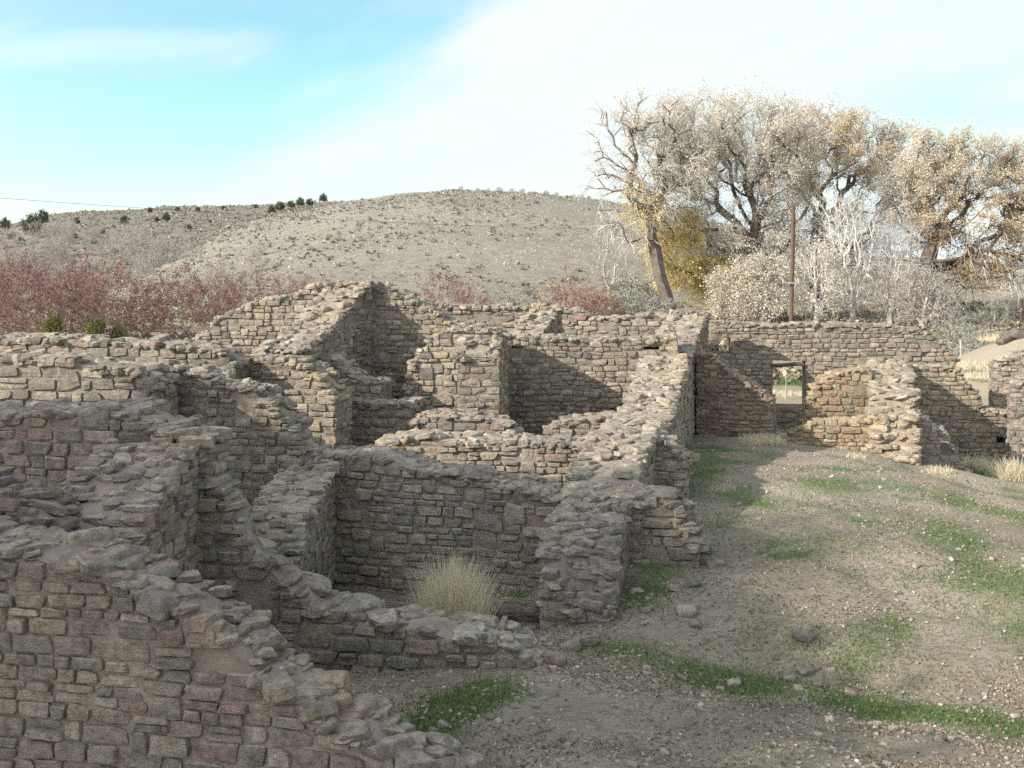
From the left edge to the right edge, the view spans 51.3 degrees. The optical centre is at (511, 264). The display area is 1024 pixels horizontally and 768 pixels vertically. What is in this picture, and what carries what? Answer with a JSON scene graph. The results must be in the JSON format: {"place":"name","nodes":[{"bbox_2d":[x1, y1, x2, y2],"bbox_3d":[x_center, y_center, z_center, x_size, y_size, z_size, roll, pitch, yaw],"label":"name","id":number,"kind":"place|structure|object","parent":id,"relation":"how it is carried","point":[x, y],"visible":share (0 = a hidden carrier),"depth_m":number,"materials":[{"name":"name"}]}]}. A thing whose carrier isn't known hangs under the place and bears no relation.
{"place":"outdoors","nodes":[
{"label":"outdoors","id":0,"kind":"place"},
{"bbox_2d":[0,202,1019,292],"bbox_3d":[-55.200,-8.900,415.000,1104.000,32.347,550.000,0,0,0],"label":"distant hill","id":1,"kind":"structure","parent":0,"point":[98,257],"depth_m":256.25,"materials":[{"name":"soil"}]},
{"bbox_2d":[7,241,43,275],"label":"grey brush","id":2,"kind":"object","parent":1,"relation":"on","point":[33,253],"visible":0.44,"depth_m":178.12,"materials":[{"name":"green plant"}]},
{"bbox_2d":[19,212,43,235],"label":"juniper tree","id":3,"kind":"object","parent":1,"relation":"on","point":[30,218],"visible":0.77,"depth_m":266.10,"materials":[{"name":"green plant"}]},
{"bbox_2d":[48,217,79,242],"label":"grey brush","id":4,"kind":"object","parent":1,"relation":"on","point":[63,224],"visible":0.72,"depth_m":237.85,"materials":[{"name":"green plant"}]},
{"bbox_2d":[84,226,116,255],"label":"grey brush","id":5,"kind":"object","parent":1,"relation":"on","point":[94,241],"visible":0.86,"depth_m":202.76,"materials":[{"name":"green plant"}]},
{"bbox_2d":[104,229,138,263],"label":"grey brush","id":6,"kind":"object","parent":1,"relation":"on","point":[111,245],"visible":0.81,"depth_m":188.65,"materials":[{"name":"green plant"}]},
{"bbox_2d":[113,218,146,252],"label":"grey brush","id":7,"kind":"object","parent":1,"relation":"on","point":[129,235],"visible":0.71,"depth_m":203.42,"materials":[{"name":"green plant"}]},
{"bbox_2d":[134,225,167,258],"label":"grey brush","id":8,"kind":"object","parent":1,"relation":"on","point":[143,238],"visible":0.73,"depth_m":192.18,"materials":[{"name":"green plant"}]},
{"bbox_2d":[0,0,1023,264],"label":"sky","id":9,"kind":"structure","parent":0,"point":[142,104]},
{"bbox_2d":[1,265,1023,767],"bbox_3d":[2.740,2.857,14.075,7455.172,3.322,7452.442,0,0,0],"label":"ground","id":10,"kind":"structure","parent":0,"point":[585,699],"depth_m":10.62,"materials":[{"name":"soil"}]},
{"bbox_2d":[0,236,50,333],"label":"red shrub","id":11,"kind":"object","parent":10,"relation":"on","point":[26,277],"visible":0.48,"depth_m":58.51,"materials":[{"name":"plant"}]},
{"bbox_2d":[0,249,57,329],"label":"red shrub","id":12,"kind":"object","parent":10,"relation":"on","point":[29,294],"visible":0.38,"depth_m":65.98,"materials":[{"name":"plant"}]},
{"bbox_2d":[0,468,83,531],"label":"stone wall","id":13,"kind":"structure","parent":10,"relation":"on","point":[25,501],"depth_m":8.53,"materials":[{"name":"stone"}]},
{"bbox_2d":[0,258,86,333],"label":"red shrub","id":14,"kind":"object","parent":10,"relation":"on","point":[46,293],"visible":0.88,"depth_m":55.85,"materials":[{"name":"plant"}]},
{"bbox_2d":[37,302,68,332],"bbox_3d":[-18.941,3.013,44.005,1.329,2.928,1.494,0,0,-42],"label":"juniper tree","id":15,"kind":"object","parent":10,"relation":"on","point":[50,324],"visible":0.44,"depth_m":43.86,"materials":[{"name":"green plant"}]},
{"bbox_2d":[30,264,101,333],"bbox_3d":[-25.062,2.222,59.897,4.216,4.501,4.431,0,0,3],"label":"red shrub","id":16,"kind":"object","parent":10,"relation":"on","point":[74,331],"visible":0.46,"depth_m":59.78,"materials":[{"name":"plant"}]},
{"bbox_2d":[45,247,122,330],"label":"red shrub","id":17,"kind":"object","parent":10,"relation":"on","point":[109,286],"visible":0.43,"depth_m":68.02,"materials":[{"name":"plant"}]},
{"bbox_2d":[0,348,182,416],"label":"stone wall","id":18,"kind":"structure","parent":10,"relation":"on","point":[29,378],"depth_m":12.70,"materials":[{"name":"stone"}]},
{"bbox_2d":[80,310,115,338],"bbox_3d":[-16.655,3.130,43.021,1.776,2.620,1.508,0,0,38],"label":"juniper tree","id":19,"kind":"object","parent":10,"relation":"on","point":[97,327],"visible":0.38,"depth_m":42.92,"materials":[{"name":"green plant"}]},
{"bbox_2d":[61,248,166,336],"bbox_3d":[-21.433,1.977,56.794,4.646,5.987,5.396,0,0,13],"label":"red shrub","id":20,"kind":"object","parent":10,"relation":"on","point":[119,283],"visible":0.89,"depth_m":56.93,"materials":[{"name":"plant"}]},
{"bbox_2d":[0,397,232,578],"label":"stone wall","id":21,"kind":"structure","parent":10,"relation":"on","point":[55,442],"depth_m":10.19,"materials":[{"name":"stone"}]},
{"bbox_2d":[0,332,251,379],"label":"stone wall","id":22,"kind":"structure","parent":10,"relation":"on","point":[187,351],"depth_m":15.74,"materials":[{"name":"stone"}]},
{"bbox_2d":[61,437,199,570],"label":"stone wall","id":23,"kind":"structure","parent":10,"relation":"on","point":[143,493],"depth_m":9.21,"materials":[{"name":"stone"}]},
{"bbox_2d":[104,273,185,337],"bbox_3d":[-20.577,2.598,59.925,4.239,4.395,3.781,0,0,19],"label":"red shrub","id":24,"kind":"object","parent":10,"relation":"on","point":[154,320],"visible":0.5,"depth_m":59.77,"materials":[{"name":"plant"}]},
{"bbox_2d":[0,200,352,289],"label":"slope brush","id":25,"kind":"object","parent":10,"relation":"on","point":[172,212],"visible":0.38,"depth_m":285.53,"materials":[{"name":"grey plant"}]},
{"bbox_2d":[133,260,220,338],"bbox_3d":[-17.949,2.106,57.907,4.412,4.711,4.637,0,0,-30],"label":"red shrub","id":26,"kind":"object","parent":10,"relation":"on","point":[189,306],"visible":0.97,"depth_m":57.95,"materials":[{"name":"plant"}]},
{"bbox_2d":[177,266,242,333],"bbox_3d":[-17.681,2.422,62.889,4.317,4.789,3.717,0,0,-2],"label":"red shrub","id":27,"kind":"object","parent":10,"relation":"on","point":[218,302],"visible":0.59,"depth_m":62.77,"materials":[{"name":"plant"}]},
{"bbox_2d":[190,274,247,315],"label":"bush","id":28,"kind":"object","parent":10,"relation":"on","point":[218,283],"visible":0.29,"depth_m":83.75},
{"bbox_2d":[0,515,486,767],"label":"stone wall","id":29,"kind":"structure","parent":10,"relation":"on","point":[115,652],"depth_m":7.26,"materials":[{"name":"stone"}]},
{"bbox_2d":[206,267,282,313],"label":"red shrub","id":30,"kind":"object","parent":10,"relation":"on","point":[242,282],"visible":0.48,"depth_m":65.95,"materials":[{"name":"plant"}]},
{"bbox_2d":[158,359,334,506],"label":"stone wall","id":31,"kind":"structure","parent":10,"relation":"on","point":[268,424],"depth_m":13.10,"materials":[{"name":"stone"}]},
{"bbox_2d":[191,279,373,375],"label":"stone wall","id":32,"kind":"structure","parent":10,"relation":"on","point":[251,325],"depth_m":20.07,"materials":[{"name":"stone"}]},
{"bbox_2d":[258,272,316,299],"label":"red shrub","id":33,"kind":"object","parent":10,"relation":"on","point":[279,288],"visible":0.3,"depth_m":73.81,"materials":[{"name":"plant"}]},
{"bbox_2d":[253,458,340,589],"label":"stone wall","id":34,"kind":"structure","parent":10,"relation":"on","point":[295,499],"depth_m":11.84,"materials":[{"name":"stone"}]},
{"bbox_2d":[241,351,352,449],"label":"stone wall","id":35,"kind":"structure","parent":10,"relation":"on","point":[320,392],"depth_m":15.81,"materials":[{"name":"stone"}]},
{"bbox_2d":[251,281,365,370],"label":"stone wall","id":36,"kind":"structure","parent":10,"relation":"on","point":[330,319],"depth_m":18.54,"materials":[{"name":"stone"}]},
{"bbox_2d":[318,351,394,399],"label":"stone wall","id":37,"kind":"structure","parent":10,"relation":"on","point":[359,383],"depth_m":17.43,"materials":[{"name":"stone"}]},
{"bbox_2d":[195,456,546,672],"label":"stone wall","id":38,"kind":"structure","parent":10,"relation":"on","point":[316,618],"depth_m":9.81,"materials":[{"name":"stone"}]},
{"bbox_2d":[349,396,428,446],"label":"stone wall","id":39,"kind":"structure","parent":10,"relation":"on","point":[373,421],"depth_m":16.98,"materials":[{"name":"stone"}]},
{"bbox_2d":[371,281,472,398],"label":"stone wall","id":40,"kind":"structure","parent":10,"relation":"on","point":[404,326],"depth_m":19.93,"materials":[{"name":"stone"}]},
{"bbox_2d":[405,268,477,303],"bbox_3d":[-3.904,2.488,59.935,4.451,4.615,3.970,0,0,8],"label":"red shrub","id":41,"kind":"object","parent":10,"relation":"on","point":[441,288],"visible":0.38,"depth_m":59.94,"materials":[{"name":"plant"}]},
{"bbox_2d":[397,545,511,616],"bbox_3d":[-0.623,3.344,10.770,1.246,1.112,1.159,0,0,45],"label":"straw grass clump","id":42,"kind":"object","parent":10,"relation":"on","point":[451,596],"visible":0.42,"depth_m":10.65,"materials":[{"name":"plant"}]},
{"bbox_2d":[402,322,511,414],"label":"stone wall","id":43,"kind":"structure","parent":10,"relation":"on","point":[430,376],"depth_m":18.11,"materials":[{"name":"stone"}]},
{"bbox_2d":[404,408,523,433],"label":"stone wall","id":44,"kind":"structure","parent":10,"relation":"on","point":[454,419],"depth_m":16.17,"materials":[{"name":"stone"}]},
{"bbox_2d":[454,330,505,414],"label":"stone wall","id":45,"kind":"structure","parent":10,"relation":"on","point":[479,360],"depth_m":17.62,"materials":[{"name":"stone"}]},
{"bbox_2d":[374,428,586,487],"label":"stone wall","id":46,"kind":"structure","parent":10,"relation":"on","point":[551,458],"depth_m":14.73,"materials":[{"name":"stone"}]},
{"bbox_2d":[332,444,649,598],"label":"stone wall","id":47,"kind":"structure","parent":10,"relation":"on","point":[399,514],"depth_m":12.80,"materials":[{"name":"stone"}]},
{"bbox_2d":[423,298,563,333],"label":"stone wall","id":48,"kind":"structure","parent":10,"relation":"on","point":[505,316],"depth_m":22.47,"materials":[{"name":"stone"}]},
{"bbox_2d":[0,275,1023,383],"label":"meadow grass","id":49,"kind":"structure","parent":10,"relation":"on","point":[795,372],"depth_m":79.20,"materials":[{"name":"plant"}]},
{"bbox_2d":[505,283,549,305],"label":"sage bush","id":50,"kind":"object","parent":10,"relation":"on","point":[530,292],"visible":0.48,"depth_m":83.82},
{"bbox_2d":[512,308,558,347],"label":"stone wall","id":51,"kind":"structure","parent":10,"relation":"on","point":[536,323],"depth_m":21.35,"materials":[{"name":"stone"}]},
{"bbox_2d":[540,651,567,666],"bbox_3d":[0.373,3.593,9.700,0.265,0.188,0.219,0,0,0],"label":"loose stone","id":52,"kind":"object","parent":10,"relation":"on","point":[554,658],"visible":0.88,"depth_m":9.62,"materials":[{"name":"stone"}]},
{"bbox_2d":[560,637,581,651],"bbox_3d":[0.556,3.659,10.200,0.202,0.167,0.166,0,0,-10],"label":"loose stone","id":53,"kind":"object","parent":10,"relation":"on","point":[573,644],"visible":0.77,"depth_m":10.14,"materials":[{"name":"stone"}]},
{"bbox_2d":[542,410,615,436],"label":"stone wall","id":54,"kind":"structure","parent":10,"relation":"on","point":[578,425],"depth_m":17.33,"materials":[{"name":"stone"}]},
{"bbox_2d":[533,261,626,315],"bbox_3d":[3.408,2.216,58.004,4.943,4.834,4.730,0,0,26],"label":"rust shrub","id":55,"kind":"object","parent":10,"relation":"on","point":[575,294],"visible":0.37,"depth_m":57.75,"materials":[{"name":"red plant"}]},
{"bbox_2d":[535,501,632,630],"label":"stone wall","id":56,"kind":"structure","parent":10,"relation":"on","point":[582,551],"depth_m":10.98,"materials":[{"name":"stone"}]},
{"bbox_2d":[518,622,539,630],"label":"old roof beam","id":57,"kind":"structure","parent":56,"relation":"on","point":[532,626],"depth_m":11.01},
{"bbox_2d":[479,596,539,622],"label":"old roof beam","id":58,"kind":"structure","parent":57,"relation":"on","point":[515,609],"depth_m":11.04,"materials":[{"name":"wood"}]},
{"bbox_2d":[505,330,678,435],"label":"stone wall","id":59,"kind":"structure","parent":10,"relation":"on","point":[552,376],"depth_m":20.05,"materials":[{"name":"stone"}]},
{"bbox_2d":[569,278,627,315],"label":"rust shrub","id":60,"kind":"object","parent":10,"relation":"on","point":[611,309],"visible":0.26,"depth_m":59.71,"materials":[{"name":"plant"}]},
{"bbox_2d":[584,218,640,308],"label":"bare willow","id":61,"kind":"object","parent":10,"relation":"on","point":[614,273],"visible":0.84,"depth_m":100.11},
{"bbox_2d":[593,272,659,314],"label":"sage bush","id":62,"kind":"object","parent":10,"relation":"on","point":[627,281],"visible":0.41,"depth_m":77.67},
{"bbox_2d":[561,305,694,346],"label":"stone wall","id":63,"kind":"structure","parent":10,"relation":"on","point":[579,321],"depth_m":24.46,"materials":[{"name":"stone"}]},
{"bbox_2d":[560,309,710,560],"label":"stone wall","id":64,"kind":"structure","parent":10,"relation":"on","point":[616,454],"depth_m":16.61,"materials":[{"name":"stone"}]},
{"bbox_2d":[606,291,667,315],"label":"sage bush","id":65,"kind":"object","parent":10,"relation":"on","point":[636,304],"visible":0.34,"depth_m":59.79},
{"bbox_2d":[569,72,727,310],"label":"cottonwood tree","id":66,"kind":"object","parent":10,"relation":"on","point":[652,212],"visible":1,"depth_m":74.45,"materials":[{"name":"beige plant"}]},
{"bbox_2d":[638,291,685,310],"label":"sage bush","id":67,"kind":"object","parent":10,"relation":"on","point":[672,304],"visible":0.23,"depth_m":62.79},
{"bbox_2d":[620,480,716,567],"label":"stone wall","id":68,"kind":"structure","parent":10,"relation":"on","point":[672,532],"depth_m":12.10,"materials":[{"name":"stone"}]},
{"bbox_2d":[642,423,700,499],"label":"stone wall","id":69,"kind":"structure","parent":10,"relation":"on","point":[675,461],"depth_m":14.56,"materials":[{"name":"stone"}]},
{"bbox_2d":[347,436,1023,767],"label":"dry stubble","id":70,"kind":"object","parent":10,"relation":"on","point":[731,677],"visible":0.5,"depth_m":8.67,"materials":[{"name":"plant"}]},
{"bbox_2d":[675,604,696,616],"bbox_3d":[1.779,3.545,10.898,0.220,0.120,0.174,0,0,0],"label":"loose stone","id":71,"kind":"object","parent":10,"relation":"on","point":[685,610],"visible":1,"depth_m":10.84,"materials":[{"name":"stone"}]},
{"bbox_2d":[384,439,1023,767],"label":"green grass","id":72,"kind":"structure","parent":10,"relation":"on","point":[889,710],"depth_m":10.27,"materials":[{"name":"plant"}]},
{"bbox_2d":[694,262,770,320],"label":"bare willow","id":73,"kind":"object","parent":10,"relation":"on","point":[716,306],"visible":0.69,"depth_m":72.79,"materials":[{"name":"beige plant"}]},
{"bbox_2d":[630,75,837,321],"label":"cottonwood tree","id":74,"kind":"object","parent":10,"relation":"on","point":[679,275],"visible":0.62,"depth_m":76.92,"materials":[{"name":"beige plant"}]},
{"bbox_2d":[694,351,777,437],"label":"stone wall","id":75,"kind":"structure","parent":10,"relation":"on","point":[732,402],"depth_m":20.62,"materials":[{"name":"stone"}]},
{"bbox_2d":[735,432,765,445],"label":"dry grass tuft","id":76,"kind":"object","parent":10,"relation":"on","point":[753,441],"visible":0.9,"depth_m":19.64,"materials":[{"name":"plant"}]},
{"bbox_2d":[722,245,806,322],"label":"bare willow","id":77,"kind":"object","parent":10,"relation":"on","point":[776,302],"visible":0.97,"depth_m":71.47,"materials":[{"name":"beige plant"}]},
{"bbox_2d":[753,430,787,445],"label":"dry grass tuft","id":78,"kind":"object","parent":10,"relation":"on","point":[771,439],"visible":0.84,"depth_m":19.82,"materials":[{"name":"plant"}]},
{"bbox_2d":[782,206,799,320],"bbox_3d":[16.169,0.523,61.949,1.021,7.895,0.419,0,0,0],"label":"utility pole","id":79,"kind":"object","parent":10,"relation":"on","point":[791,282],"visible":0.89,"depth_m":61.90,"materials":[{"name":"wood"}]},
{"bbox_2d":[791,628,813,642],"bbox_3d":[2.808,3.583,10.301,0.207,0.120,0.154,0,0,0],"label":"loose stone","id":80,"kind":"object","parent":10,"relation":"on","point":[802,635],"visible":1,"depth_m":10.24,"materials":[{"name":"stone"}]},
{"bbox_2d":[780,229,858,322],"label":"bare willow","id":81,"kind":"object","parent":10,"relation":"on","point":[818,305],"visible":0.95,"depth_m":71.79,"materials":[{"name":"white plant"}]},
{"bbox_2d":[777,413,889,451],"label":"stone wall","id":82,"kind":"structure","parent":10,"relation":"on","point":[844,432],"depth_m":20.36,"materials":[{"name":"stone"}]},
{"bbox_2d":[708,320,960,428],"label":"stone wall","id":83,"kind":"structure","parent":10,"relation":"on","point":[756,349],"depth_m":25.32,"materials":[{"name":"stone"}]},
{"bbox_2d":[802,365,871,422],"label":"stone wall","id":84,"kind":"structure","parent":10,"relation":"on","point":[838,392],"depth_m":22.21,"materials":[{"name":"stone"}]},
{"bbox_2d":[763,87,931,316],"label":"cottonwood tree","id":85,"kind":"object","parent":10,"relation":"on","point":[868,171],"visible":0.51,"depth_m":83.36,"materials":[{"name":"beige plant"}]},
{"bbox_2d":[812,185,901,322],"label":"bare willow","id":86,"kind":"object","parent":10,"relation":"on","point":[851,309],"visible":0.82,"depth_m":73.67,"materials":[{"name":"white plant"}]},
{"bbox_2d":[848,211,934,323],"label":"bare willow","id":87,"kind":"object","parent":10,"relation":"on","point":[889,254],"visible":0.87,"depth_m":72.75,"materials":[{"name":"plant"}]},
{"bbox_2d":[864,358,922,465],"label":"stone wall","id":88,"kind":"structure","parent":10,"relation":"on","point":[893,393],"depth_m":20.62,"materials":[{"name":"stone"}]},
{"bbox_2d":[885,260,969,327],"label":"bare willow","id":89,"kind":"object","parent":10,"relation":"on","point":[920,318],"visible":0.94,"depth_m":70.77,"materials":[{"name":"grey plant"}]},
{"bbox_2d":[865,112,1023,319],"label":"cottonwood tree","id":90,"kind":"object","parent":10,"relation":"on","point":[922,197],"visible":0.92,"depth_m":79.05,"materials":[{"name":"beige plant"}]},
{"bbox_2d":[917,410,973,472],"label":"stone wall","id":91,"kind":"structure","parent":10,"relation":"on","point":[939,448],"depth_m":20.35,"materials":[{"name":"stone"}]},
{"bbox_2d":[930,308,981,337],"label":"sage bush","id":92,"kind":"object","parent":10,"relation":"on","point":[970,318],"visible":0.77,"depth_m":59.87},
{"bbox_2d":[912,363,1007,463],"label":"stone wall","id":93,"kind":"structure","parent":10,"relation":"on","point":[951,401],"depth_m":24.05,"materials":[{"name":"stone"}]},
{"bbox_2d":[941,320,989,353],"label":"sage bush","id":94,"kind":"object","parent":10,"relation":"on","point":[968,330],"visible":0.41,"depth_m":48.01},
{"bbox_2d":[949,329,994,356],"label":"sage bush","id":95,"kind":"object","parent":10,"relation":"on","point":[966,345],"visible":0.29,"depth_m":41.94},
{"bbox_2d":[960,450,1001,475],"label":"dry grass tuft","id":96,"kind":"object","parent":10,"relation":"on","point":[974,462],"visible":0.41,"depth_m":21.33,"materials":[{"name":"plant"}]},
{"bbox_2d":[970,296,1022,326],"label":"sage bush","id":97,"kind":"object","parent":10,"relation":"on","point":[993,307],"visible":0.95,"depth_m":69.70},
{"bbox_2d":[977,453,1023,481],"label":"dry grass tuft","id":98,"kind":"object","parent":10,"relation":"on","point":[1013,472],"visible":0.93,"depth_m":20.72,"materials":[{"name":"plant"}]},
{"bbox_2d":[986,349,1023,407],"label":"stone wall","id":99,"kind":"structure","parent":10,"relation":"on","point":[1004,370],"depth_m":24.73,"materials":[{"name":"stone"}]},
{"bbox_2d":[986,257,1023,297],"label":"bare willow","id":100,"kind":"object","parent":10,"relation":"on","point":[1011,293],"visible":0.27,"depth_m":99.88,"materials":[{"name":"grey plant"}]},
{"bbox_2d":[1004,375,1023,467],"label":"stone wall","id":101,"kind":"structure","parent":10,"relation":"on","point":[1014,390],"depth_m":22.38,"materials":[{"name":"stone"}]},
{"bbox_2d":[112,190,913,304],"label":"hill","id":102,"kind":"structure","parent":0,"point":[387,269],"depth_m":151.06,"materials":[{"name":"soil"}]},
{"bbox_2d":[109,249,148,280],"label":"grey brush","id":103,"kind":"object","parent":102,"relation":"on","point":[124,263],"visible":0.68,"depth_m":170.59,"materials":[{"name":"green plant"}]},
{"bbox_2d":[122,259,156,292],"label":"grey brush","id":104,"kind":"object","parent":102,"relation":"on","point":[146,269],"visible":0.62,"depth_m":144.26,"materials":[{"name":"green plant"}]},
{"bbox_2d":[129,234,171,267],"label":"grey brush","id":105,"kind":"object","parent":102,"relation":"on","point":[154,264],"visible":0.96,"depth_m":183.78,"materials":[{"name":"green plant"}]},
{"bbox_2d":[157,232,190,262],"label":"grey brush","id":106,"kind":"object","parent":102,"relation":"on","point":[177,248],"visible":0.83,"depth_m":188.38,"materials":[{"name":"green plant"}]},
{"bbox_2d":[3,198,807,229],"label":"power line","id":107,"kind":"object","parent":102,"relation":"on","point":[299,217],"visible":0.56,"depth_m":119.01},
{"bbox_2d":[122,190,851,300],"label":"hill rocks","id":108,"kind":"object","parent":102,"relation":"on","point":[379,198],"visible":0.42,"depth_m":170.68,"materials":[{"name":"stone"}]},
{"bbox_2d":[116,189,915,301],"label":"hill sagebrush","id":109,"kind":"object","parent":102,"relation":"on","point":[308,218],"visible":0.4,"depth_m":171.08,"materials":[{"name":"plant"}]},
{"bbox_2d":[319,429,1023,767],"bbox_3d":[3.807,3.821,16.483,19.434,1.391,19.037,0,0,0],"label":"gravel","id":110,"kind":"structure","parent":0,"point":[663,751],"depth_m":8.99,"materials":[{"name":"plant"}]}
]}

